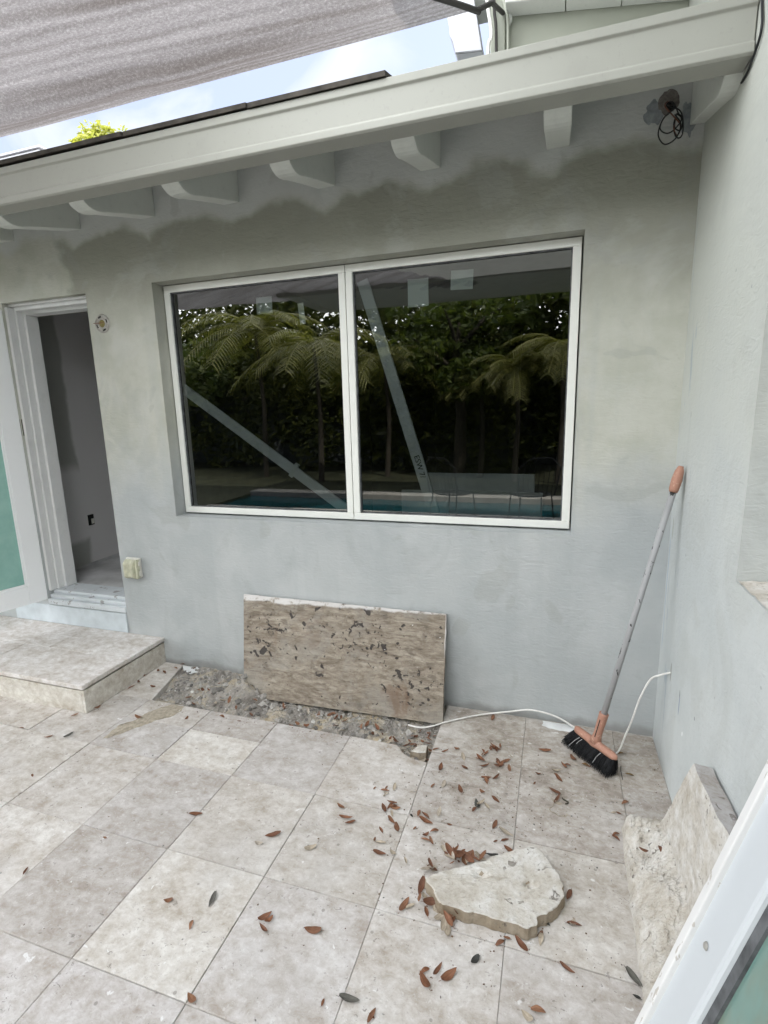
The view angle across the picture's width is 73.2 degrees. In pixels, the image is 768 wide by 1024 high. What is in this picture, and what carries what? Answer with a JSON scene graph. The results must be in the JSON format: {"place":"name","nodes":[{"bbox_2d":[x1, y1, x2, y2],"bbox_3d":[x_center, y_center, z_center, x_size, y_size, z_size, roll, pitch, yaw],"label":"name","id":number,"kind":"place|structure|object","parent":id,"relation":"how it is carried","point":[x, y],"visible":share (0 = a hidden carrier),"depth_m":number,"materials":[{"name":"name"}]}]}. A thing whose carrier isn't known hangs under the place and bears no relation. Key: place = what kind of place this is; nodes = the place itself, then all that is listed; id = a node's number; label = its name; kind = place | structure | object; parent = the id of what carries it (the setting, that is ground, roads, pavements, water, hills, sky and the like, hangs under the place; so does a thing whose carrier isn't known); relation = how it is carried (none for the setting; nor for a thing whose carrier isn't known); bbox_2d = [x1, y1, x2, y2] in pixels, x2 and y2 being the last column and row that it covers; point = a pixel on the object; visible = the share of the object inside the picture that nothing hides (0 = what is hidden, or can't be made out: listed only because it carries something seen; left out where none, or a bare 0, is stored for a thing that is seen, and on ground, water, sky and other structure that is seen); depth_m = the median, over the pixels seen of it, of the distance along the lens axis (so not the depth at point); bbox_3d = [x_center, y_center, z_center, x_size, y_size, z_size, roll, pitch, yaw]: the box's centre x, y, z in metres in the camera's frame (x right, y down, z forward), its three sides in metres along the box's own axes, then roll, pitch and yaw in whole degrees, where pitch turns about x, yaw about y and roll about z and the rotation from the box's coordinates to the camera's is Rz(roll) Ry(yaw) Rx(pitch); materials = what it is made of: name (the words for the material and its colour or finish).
{"place":"outdoors","nodes":[
{"label":"outdoors","id":0,"kind":"place"},
{"bbox_2d":[0,18,489,153],"label":"sky","id":1,"kind":"structure","parent":0,"point":[427,45],"materials":[{"name":"white"}]},
{"bbox_2d":[0,662,670,1023],"bbox_3d":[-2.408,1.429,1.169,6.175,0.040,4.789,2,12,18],"label":"patio pavement","id":2,"kind":"structure","parent":0,"point":[124,922],"depth_m":1.80,"materials":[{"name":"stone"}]},
{"bbox_2d":[0,615,165,713],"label":"entry step","id":3,"kind":"object","parent":2,"relation":"on","point":[81,669],"visible":1,"depth_m":3.02,"materials":[{"name":"stone"}]},
{"bbox_2d":[103,704,184,738],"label":"sand","id":4,"kind":"structure","parent":2,"relation":"on","point":[171,710],"depth_m":2.69,"materials":[{"name":"beige sand"}]},
{"bbox_2d":[163,897,172,902],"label":"leaf","id":5,"kind":"object","parent":2,"relation":"on","point":[167,900],"visible":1,"depth_m":1.68,"materials":[{"name":"brown plant"}]},
{"bbox_2d":[187,992,195,1003],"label":"leaf","id":6,"kind":"object","parent":2,"relation":"on","point":[191,997],"visible":1,"depth_m":1.39,"materials":[{"name":"brown plant"}]},
{"bbox_2d":[189,812,201,814],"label":"leaf","id":7,"kind":"object","parent":2,"relation":"on","point":[194,813],"visible":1,"depth_m":2.04,"materials":[{"name":"brown plant"}]},
{"bbox_2d":[209,891,216,905],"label":"leaf","id":8,"kind":"object","parent":2,"relation":"on","point":[212,898],"visible":1,"depth_m":1.68,"materials":[{"name":"grey plant"}]},
{"bbox_2d":[259,922,267,931],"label":"leaf","id":9,"kind":"object","parent":2,"relation":"on","point":[263,928],"visible":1,"depth_m":1.58,"materials":[{"name":"brown plant"}]},
{"bbox_2d":[257,911,271,919],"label":"leaf","id":10,"kind":"object","parent":2,"relation":"on","point":[264,916],"visible":1,"depth_m":1.61,"materials":[{"name":"brown plant"}]},
{"bbox_2d":[264,915,272,923],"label":"leaf","id":11,"kind":"object","parent":2,"relation":"on","point":[269,919],"visible":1,"depth_m":1.60,"materials":[{"name":"brown plant"}]},
{"bbox_2d":[265,830,283,836],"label":"leaf","id":12,"kind":"object","parent":2,"relation":"on","point":[274,833],"visible":1,"depth_m":1.93,"materials":[{"name":"brown plant"}]},
{"bbox_2d":[156,665,447,762],"bbox_3d":[-0.548,1.036,2.781,1.712,0.162,0.502,2,12,18],"label":"dirt strip","id":13,"kind":"object","parent":2,"relation":"on","point":[248,690],"visible":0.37,"depth_m":2.77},
{"bbox_2d":[183,665,198,673],"bbox_3d":[-1.198,0.971,3.208,0.082,0.002,0.154,-10,14,-36],"label":"plaster spill","id":14,"kind":"object","parent":13,"relation":"on","point":[187,668],"visible":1,"depth_m":3.19,"materials":[{"name":"white paint"}]},
{"bbox_2d":[160,666,433,759],"bbox_3d":[-0.521,1.018,2.770,1.623,0.167,0.476,2,12,18],"label":"rubble","id":15,"kind":"object","parent":13,"relation":"on","point":[263,704],"visible":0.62,"depth_m":2.80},
{"bbox_2d":[244,594,446,723],"bbox_3d":[-0.259,0.776,2.784,1.196,0.542,0.198,2,12,18],"label":"stone slab","id":16,"kind":"object","parent":13,"relation":"on","point":[387,662],"depth_m":2.76,"materials":[{"name":"beige stone"}]},
{"bbox_2d":[410,745,427,760],"bbox_3d":[0.166,1.118,2.404,0.072,0.050,0.070,2,12,18],"label":"stone chunk","id":17,"kind":"object","parent":13,"relation":"on","point":[419,752],"visible":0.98,"depth_m":2.38,"materials":[{"name":"stone"}]},
{"bbox_2d":[304,844,316,849],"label":"leaf","id":18,"kind":"object","parent":2,"relation":"on","point":[309,847],"visible":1,"depth_m":1.86,"materials":[{"name":"beige plant"}]},
{"bbox_2d":[304,926,321,933],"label":"leaf","id":19,"kind":"object","parent":2,"relation":"on","point":[313,929],"visible":1,"depth_m":1.57,"materials":[{"name":"brown plant"}]},
{"bbox_2d":[24,700,666,1020],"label":"leaves","id":20,"kind":"object","parent":2,"relation":"on","point":[457,843],"visible":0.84,"depth_m":1.94,"materials":[{"name":"brown plant"}]},
{"bbox_2d":[338,814,352,817],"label":"leaf","id":21,"kind":"object","parent":2,"relation":"on","point":[343,816],"visible":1,"depth_m":2.00,"materials":[{"name":"brown plant"}]},
{"bbox_2d":[336,993,359,1001],"bbox_3d":[-0.097,1.299,1.382,0.067,0.008,0.020,5,9,10],"label":"leaf","id":22,"kind":"object","parent":2,"relation":"on","point":[346,997],"visible":1,"depth_m":1.38,"materials":[{"name":"grey plant"}]},
{"bbox_2d":[367,1008,375,1023],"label":"leaf","id":23,"kind":"object","parent":2,"relation":"on","point":[369,1018],"visible":1,"depth_m":1.34,"materials":[{"name":"brown plant"}]},
{"bbox_2d":[372,849,385,854],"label":"leaf","id":24,"kind":"object","parent":2,"relation":"on","point":[377,851],"visible":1,"depth_m":1.84,"materials":[{"name":"brown plant"}]},
{"bbox_2d":[390,805,400,809],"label":"leaf","id":25,"kind":"object","parent":2,"relation":"on","point":[395,807],"visible":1,"depth_m":2.04,"materials":[{"name":"brown plant"}]},
{"bbox_2d":[394,821,398,830],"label":"leaf","id":26,"kind":"object","parent":2,"relation":"on","point":[396,826],"visible":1,"depth_m":1.95,"materials":[{"name":"brown plant"}]},
{"bbox_2d":[399,897,408,910],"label":"leaf","id":27,"kind":"object","parent":2,"relation":"on","point":[403,904],"visible":1,"depth_m":1.64,"materials":[{"name":"brown plant"}]},
{"bbox_2d":[418,874,424,893],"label":"leaf","id":28,"kind":"object","parent":2,"relation":"on","point":[421,885],"visible":0.98,"depth_m":1.71,"materials":[{"name":"brown plant"}]},
{"bbox_2d":[421,967,428,971],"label":"leaf","id":29,"kind":"object","parent":2,"relation":"on","point":[423,969],"visible":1,"depth_m":1.45,"materials":[{"name":"brown plant"}]},
{"bbox_2d":[420,971,430,990],"bbox_3d":[0.113,1.286,1.418,0.022,0.009,0.058,-1,7,-27],"label":"leaf","id":30,"kind":"object","parent":2,"relation":"on","point":[424,980],"visible":1,"depth_m":1.42,"materials":[{"name":"brown plant"}]},
{"bbox_2d":[419,816,432,823],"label":"leaf","id":31,"kind":"object","parent":2,"relation":"on","point":[424,819],"visible":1,"depth_m":1.97,"materials":[{"name":"brown plant"}]},
{"bbox_2d":[424,906,428,916],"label":"leaf","id":32,"kind":"object","parent":2,"relation":"on","point":[426,911],"visible":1,"depth_m":1.62,"materials":[{"name":"brown plant"}]},
{"bbox_2d":[422,897,434,905],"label":"leaf","id":33,"kind":"object","parent":2,"relation":"on","point":[429,901],"visible":0.82,"depth_m":1.63,"materials":[{"name":"brown plant"}]},
{"bbox_2d":[420,864,437,869],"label":"leaf","id":34,"kind":"object","parent":2,"relation":"on","point":[426,867],"visible":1,"depth_m":1.76,"materials":[{"name":"beige plant"}]},
{"bbox_2d":[432,962,441,978],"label":"leaf","id":35,"kind":"object","parent":2,"relation":"on","point":[437,969],"visible":1,"depth_m":1.45,"materials":[{"name":"brown plant"}]},
{"bbox_2d":[432,913,443,920],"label":"leaf","id":36,"kind":"object","parent":2,"relation":"on","point":[438,916],"visible":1,"depth_m":1.60,"materials":[{"name":"beige plant"}]},
{"bbox_2d":[437,806,440,815],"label":"leaf","id":37,"kind":"object","parent":2,"relation":"on","point":[439,811],"visible":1,"depth_m":2.02,"materials":[{"name":"beige plant"}]},
{"bbox_2d":[440,916,446,934],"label":"leaf","id":38,"kind":"object","parent":2,"relation":"on","point":[443,920],"visible":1,"depth_m":1.57,"materials":[{"name":"beige plant"}]},
{"bbox_2d":[444,921,450,935],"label":"leaf","id":39,"kind":"object","parent":2,"relation":"on","point":[447,930],"visible":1,"depth_m":1.56,"materials":[{"name":"beige plant"}]},
{"bbox_2d":[440,967,456,980],"bbox_3d":[0.176,1.282,1.432,0.062,0.010,0.023,-11,18,-27],"label":"leaf","id":40,"kind":"object","parent":2,"relation":"on","point":[447,975],"visible":1,"depth_m":1.44,"materials":[{"name":"brown plant"}]},
{"bbox_2d":[443,910,453,927],"bbox_3d":[0.198,1.241,1.575,0.017,0.007,0.058,-33,30,-14],"label":"leaf","id":41,"kind":"object","parent":2,"relation":"on","point":[448,918],"visible":1,"depth_m":1.58,"materials":[{"name":"brown plant"}]},
{"bbox_2d":[444,841,455,859],"bbox_3d":[0.232,1.185,1.811,0.021,0.008,0.071,-24,44,-21],"label":"leaf","id":42,"kind":"object","parent":2,"relation":"on","point":[449,848],"visible":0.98,"depth_m":1.81,"materials":[{"name":"brown plant"}]},
{"bbox_2d":[462,851,473,862],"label":"leaf","id":43,"kind":"object","parent":2,"relation":"on","point":[468,857],"visible":1,"depth_m":1.78,"materials":[{"name":"brown plant"}]},
{"bbox_2d":[471,954,479,962],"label":"leaf","id":44,"kind":"object","parent":2,"relation":"on","point":[475,958],"visible":1,"depth_m":1.47,"materials":[{"name":"black plant"}]},
{"bbox_2d":[479,850,485,859],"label":"leaf","id":45,"kind":"object","parent":2,"relation":"on","point":[482,854],"visible":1,"depth_m":1.80,"materials":[{"name":"brown plant"}]},
{"bbox_2d":[492,820,496,828],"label":"leaf","id":46,"kind":"object","parent":2,"relation":"on","point":[494,824],"visible":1,"depth_m":1.95,"materials":[{"name":"brown plant"}]},
{"bbox_2d":[425,847,564,940],"bbox_3d":[0.371,1.219,1.637,0.426,0.045,0.260,-5,12,-16],"label":"broken paver","id":47,"kind":"object","parent":2,"relation":"on","point":[519,893],"visible":1,"depth_m":1.63,"materials":[{"name":"stone"}]},
{"bbox_2d":[495,939,504,945],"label":"leaf","id":48,"kind":"object","parent":2,"relation":"on","point":[499,941],"visible":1,"depth_m":1.52,"materials":[{"name":"brown plant"}]},
{"bbox_2d":[499,826,512,835],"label":"leaf","id":49,"kind":"object","parent":2,"relation":"on","point":[503,830],"visible":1,"depth_m":1.91,"materials":[{"name":"beige plant"}]},
{"bbox_2d":[504,845,512,851],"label":"leaf","id":50,"kind":"object","parent":2,"relation":"on","point":[508,849],"visible":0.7,"depth_m":1.84,"materials":[{"name":"brown plant"}]},
{"bbox_2d":[515,935,529,954],"bbox_3d":[0.403,1.262,1.508,0.018,0.007,0.062,-11,15,-26],"label":"leaf","id":51,"kind":"object","parent":2,"relation":"on","point":[521,944],"visible":1,"depth_m":1.51,"materials":[{"name":"brown plant"}]},
{"bbox_2d":[521,1009,534,1023],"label":"leaf","id":52,"kind":"object","parent":2,"relation":"on","point":[527,1016],"visible":1,"depth_m":1.33,"materials":[{"name":"beige plant"}]},
{"bbox_2d":[528,1005,545,1012],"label":"leaf","id":53,"kind":"object","parent":2,"relation":"on","point":[537,1008],"visible":1,"depth_m":1.34,"materials":[{"name":"brown plant"}]},
{"bbox_2d":[538,930,543,944],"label":"leaf","id":54,"kind":"object","parent":2,"relation":"on","point":[540,934],"visible":1,"depth_m":1.52,"materials":[{"name":"beige plant"}]},
{"bbox_2d":[549,787,560,794],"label":"leaf","id":55,"kind":"object","parent":2,"relation":"on","point":[555,791],"visible":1,"depth_m":2.11,"materials":[{"name":"brown plant"}]},
{"bbox_2d":[542,721,574,731],"bbox_3d":[0.882,1.052,2.525,0.213,0.002,0.066,2,12,18],"label":"plaster spill","id":56,"kind":"object","parent":2,"relation":"on","point":[560,726],"visible":0.68,"depth_m":2.53,"materials":[{"name":"white paint"}]},
{"bbox_2d":[549,797,568,816],"bbox_3d":[0.696,1.156,2.025,0.069,0.009,0.100,9,15,41],"label":"dry root","id":57,"kind":"object","parent":2,"relation":"on","point":[565,804],"visible":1,"depth_m":2.03,"materials":[{"name":"grey plant"}]},
{"bbox_2d":[559,961,574,972],"bbox_3d":[0.509,1.270,1.442,0.012,0.011,0.054,-14,10,-40],"label":"leaf","id":58,"kind":"object","parent":2,"relation":"on","point":[566,967],"visible":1,"depth_m":1.44,"materials":[{"name":"brown plant"}]},
{"bbox_2d":[566,888,571,898],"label":"leaf","id":59,"kind":"object","parent":2,"relation":"on","point":[569,894],"visible":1,"depth_m":1.66,"materials":[{"name":"brown plant"}]},
{"bbox_2d":[566,920,581,925],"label":"leaf","id":60,"kind":"object","parent":2,"relation":"on","point":[576,923],"visible":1,"depth_m":1.57,"materials":[{"name":"brown plant"}]},
{"bbox_2d":[561,466,683,778],"bbox_3d":[0.994,0.449,2.210,0.316,1.303,0.287,-6,12,-21],"label":"broom","id":61,"kind":"object","parent":2,"relation":"on","point":[595,751],"visible":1,"depth_m":2.18,"materials":[{"name":"plastic"}]},
{"bbox_2d":[625,966,642,986],"bbox_3d":[0.683,1.272,1.418,0.020,0.008,0.068,-4,8,-18],"label":"leaf","id":62,"kind":"object","parent":2,"relation":"on","point":[633,975],"visible":1,"depth_m":1.42,"materials":[{"name":"grey plant"}]},
{"bbox_2d":[621,763,736,1003],"bbox_3d":[0.796,1.017,1.345,0.223,0.544,1.073,2,12,18],"label":"leaning stone","id":63,"kind":"object","parent":2,"relation":"on","point":[690,832],"visible":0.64,"depth_m":1.51,"materials":[{"name":"stone"}]},
{"bbox_2d":[634,760,767,1023],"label":"door panel","id":64,"kind":"structure","parent":2,"relation":"on","point":[714,970],"depth_m":0.65,"materials":[{"name":"paint"}]},
{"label":"garden ground","id":65,"kind":"structure","parent":0,"visible":0},
{"bbox_2d":[67,119,127,142],"bbox_3d":[-5.256,-3.854,10.247,1.090,6.927,1.073,-7,13,-26],"label":"flowering tree","id":66,"kind":"object","parent":65,"relation":"on","point":[95,130],"visible":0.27,"depth_m":9.41,"materials":[{"name":"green plant"}]},
{"bbox_2d":[0,0,758,736],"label":"house","id":67,"kind":"structure","parent":65,"relation":"on","point":[510,234],"depth_m":2.64,"materials":[{"name":"paint"}]},
{"bbox_2d":[0,145,45,159],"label":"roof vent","id":68,"kind":"object","parent":67,"relation":"on","point":[21,152],"visible":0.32,"depth_m":3.60,"materials":[{"name":"white metal"}]},
{"bbox_2d":[0,310,47,612],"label":"door leaf","id":69,"kind":"structure","parent":67,"relation":"in","point":[22,579],"depth_m":3.32,"materials":[{"name":"paint"}]},
{"bbox_2d":[87,514,94,525],"bbox_3d":[-2.372,0.062,4.183,0.018,0.085,0.053,2,12,18],"label":"wall socket hole","id":70,"kind":"object","parent":67,"relation":"attached to","point":[91,519],"depth_m":4.18,"materials":[{"name":"black plastic"}]},
{"bbox_2d":[93,314,109,332],"bbox_3d":[-1.615,-1.076,2.951,0.104,0.104,0.021,2,12,18],"label":"light socket","id":71,"kind":"object","parent":67,"relation":"attached to","point":[102,323],"visible":1,"depth_m":2.95,"materials":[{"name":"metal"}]},
{"bbox_2d":[123,557,142,578],"bbox_3d":[-1.562,0.352,3.209,0.114,0.132,0.062,2,12,18],"label":"outlet cover","id":72,"kind":"object","parent":67,"relation":"attached to","point":[132,567],"visible":1,"depth_m":3.19,"materials":[{"name":"white plastic"}]},
{"bbox_2d":[183,384,346,510],"bbox_3d":[-0.681,-0.359,2.955,1.071,0.761,0.018,2,12,18],"label":"board","id":73,"kind":"object","parent":67,"relation":"on","point":[280,460],"visible":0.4,"depth_m":2.95,"materials":[{"name":"wood"}]},
{"bbox_2d":[163,236,581,528],"bbox_3d":[-0.158,-0.596,2.728,2.201,1.295,0.116,2,12,18],"label":"window","id":74,"kind":"structure","parent":67,"relation":"in","point":[460,279],"depth_m":2.62,"materials":[{"name":"paint"}]},
{"bbox_2d":[357,278,440,513],"bbox_3d":[0.083,-0.562,2.657,0.426,1.226,0.020,2,12,18],"label":"board","id":75,"kind":"object","parent":67,"relation":"on","point":[392,377],"visible":0.93,"depth_m":2.65,"materials":[{"name":"wood"}]},
{"bbox_2d":[401,473,542,517],"bbox_3d":[0.954,0.318,3.324,2.000,1.130,0.320,2,12,18],"label":"drywall stack","id":76,"kind":"object","parent":67,"relation":"in","point":[494,494],"visible":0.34,"depth_m":3.30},
{"bbox_2d":[448,0,688,60],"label":"roof overhang","id":77,"kind":"object","parent":67,"relation":"on","point":[532,21],"visible":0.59,"depth_m":2.44,"materials":[{"name":"paint"}]},
{"bbox_2d":[486,0,492,53],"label":"cable","id":78,"kind":"object","parent":77,"relation":"attached to","point":[490,39],"visible":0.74,"depth_m":2.45,"materials":[{"name":"white plastic"}]},
{"bbox_2d":[493,0,497,51],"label":"cable","id":79,"kind":"object","parent":77,"relation":"attached to","point":[496,30],"visible":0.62,"depth_m":2.46,"materials":[{"name":"grey plastic"}]},
{"bbox_2d":[502,0,509,48],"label":"cable","id":80,"kind":"object","parent":77,"relation":"attached to","point":[507,25],"visible":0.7,"depth_m":2.46,"materials":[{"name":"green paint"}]},
{"bbox_2d":[0,0,504,136],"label":"shade sail","id":81,"kind":"object","parent":80,"relation":"hanging from","point":[62,60],"visible":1,"depth_m":2.20,"materials":[{"name":"fabric"}]},
{"bbox_2d":[643,99,663,124],"bbox_3d":[1.036,-1.535,1.987,0.074,0.093,0.001,2,12,18],"label":"plaster patch","id":82,"kind":"object","parent":67,"relation":"attached to","point":[653,114],"visible":1,"depth_m":1.99,"materials":[{"name":"grey paint"}]},
{"bbox_2d":[657,89,683,144],"bbox_3d":[1.084,-1.493,1.952,0.090,0.210,0.078,2,12,18],"label":"wire tangle","id":83,"kind":"object","parent":67,"relation":"hanging from","point":[668,102],"visible":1,"depth_m":1.96,"materials":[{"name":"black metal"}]},
{"bbox_2d":[680,102,695,137],"bbox_3d":[1.155,-1.485,1.957,0.060,0.126,0.001,2,12,18],"label":"plaster patch","id":84,"kind":"object","parent":67,"relation":"attached to","point":[688,127],"visible":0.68,"depth_m":1.96,"materials":[{"name":"grey paint"}]},
{"bbox_2d":[168,662,671,803],"bbox_3d":[-1.796,1.143,3.214,6.300,0.295,0.504,2,12,18],"label":"mortar bed edge","id":85,"kind":"object","parent":65,"relation":"on","point":[589,727],"visible":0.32,"depth_m":2.47,"materials":[{"name":"concrete"}]},
{"bbox_2d":[653,0,767,818],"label":"side wall","id":86,"kind":"structure","parent":65,"relation":"on","point":[711,707],"depth_m":1.57,"materials":[{"name":"paint"}]},
{"bbox_2d":[408,672,670,753],"bbox_3d":[0.687,0.851,2.449,1.155,0.471,0.209,2,12,18],"label":"cable","id":87,"kind":"object","parent":86,"relation":"attached to","point":[636,707],"visible":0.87,"depth_m":2.54,"materials":[{"name":"white plastic"}]},
{"bbox_2d":[740,0,763,83],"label":"cable","id":88,"kind":"object","parent":86,"relation":"attached to","point":[759,37],"visible":1,"depth_m":1.40,"materials":[{"name":"metal"}]}
]}

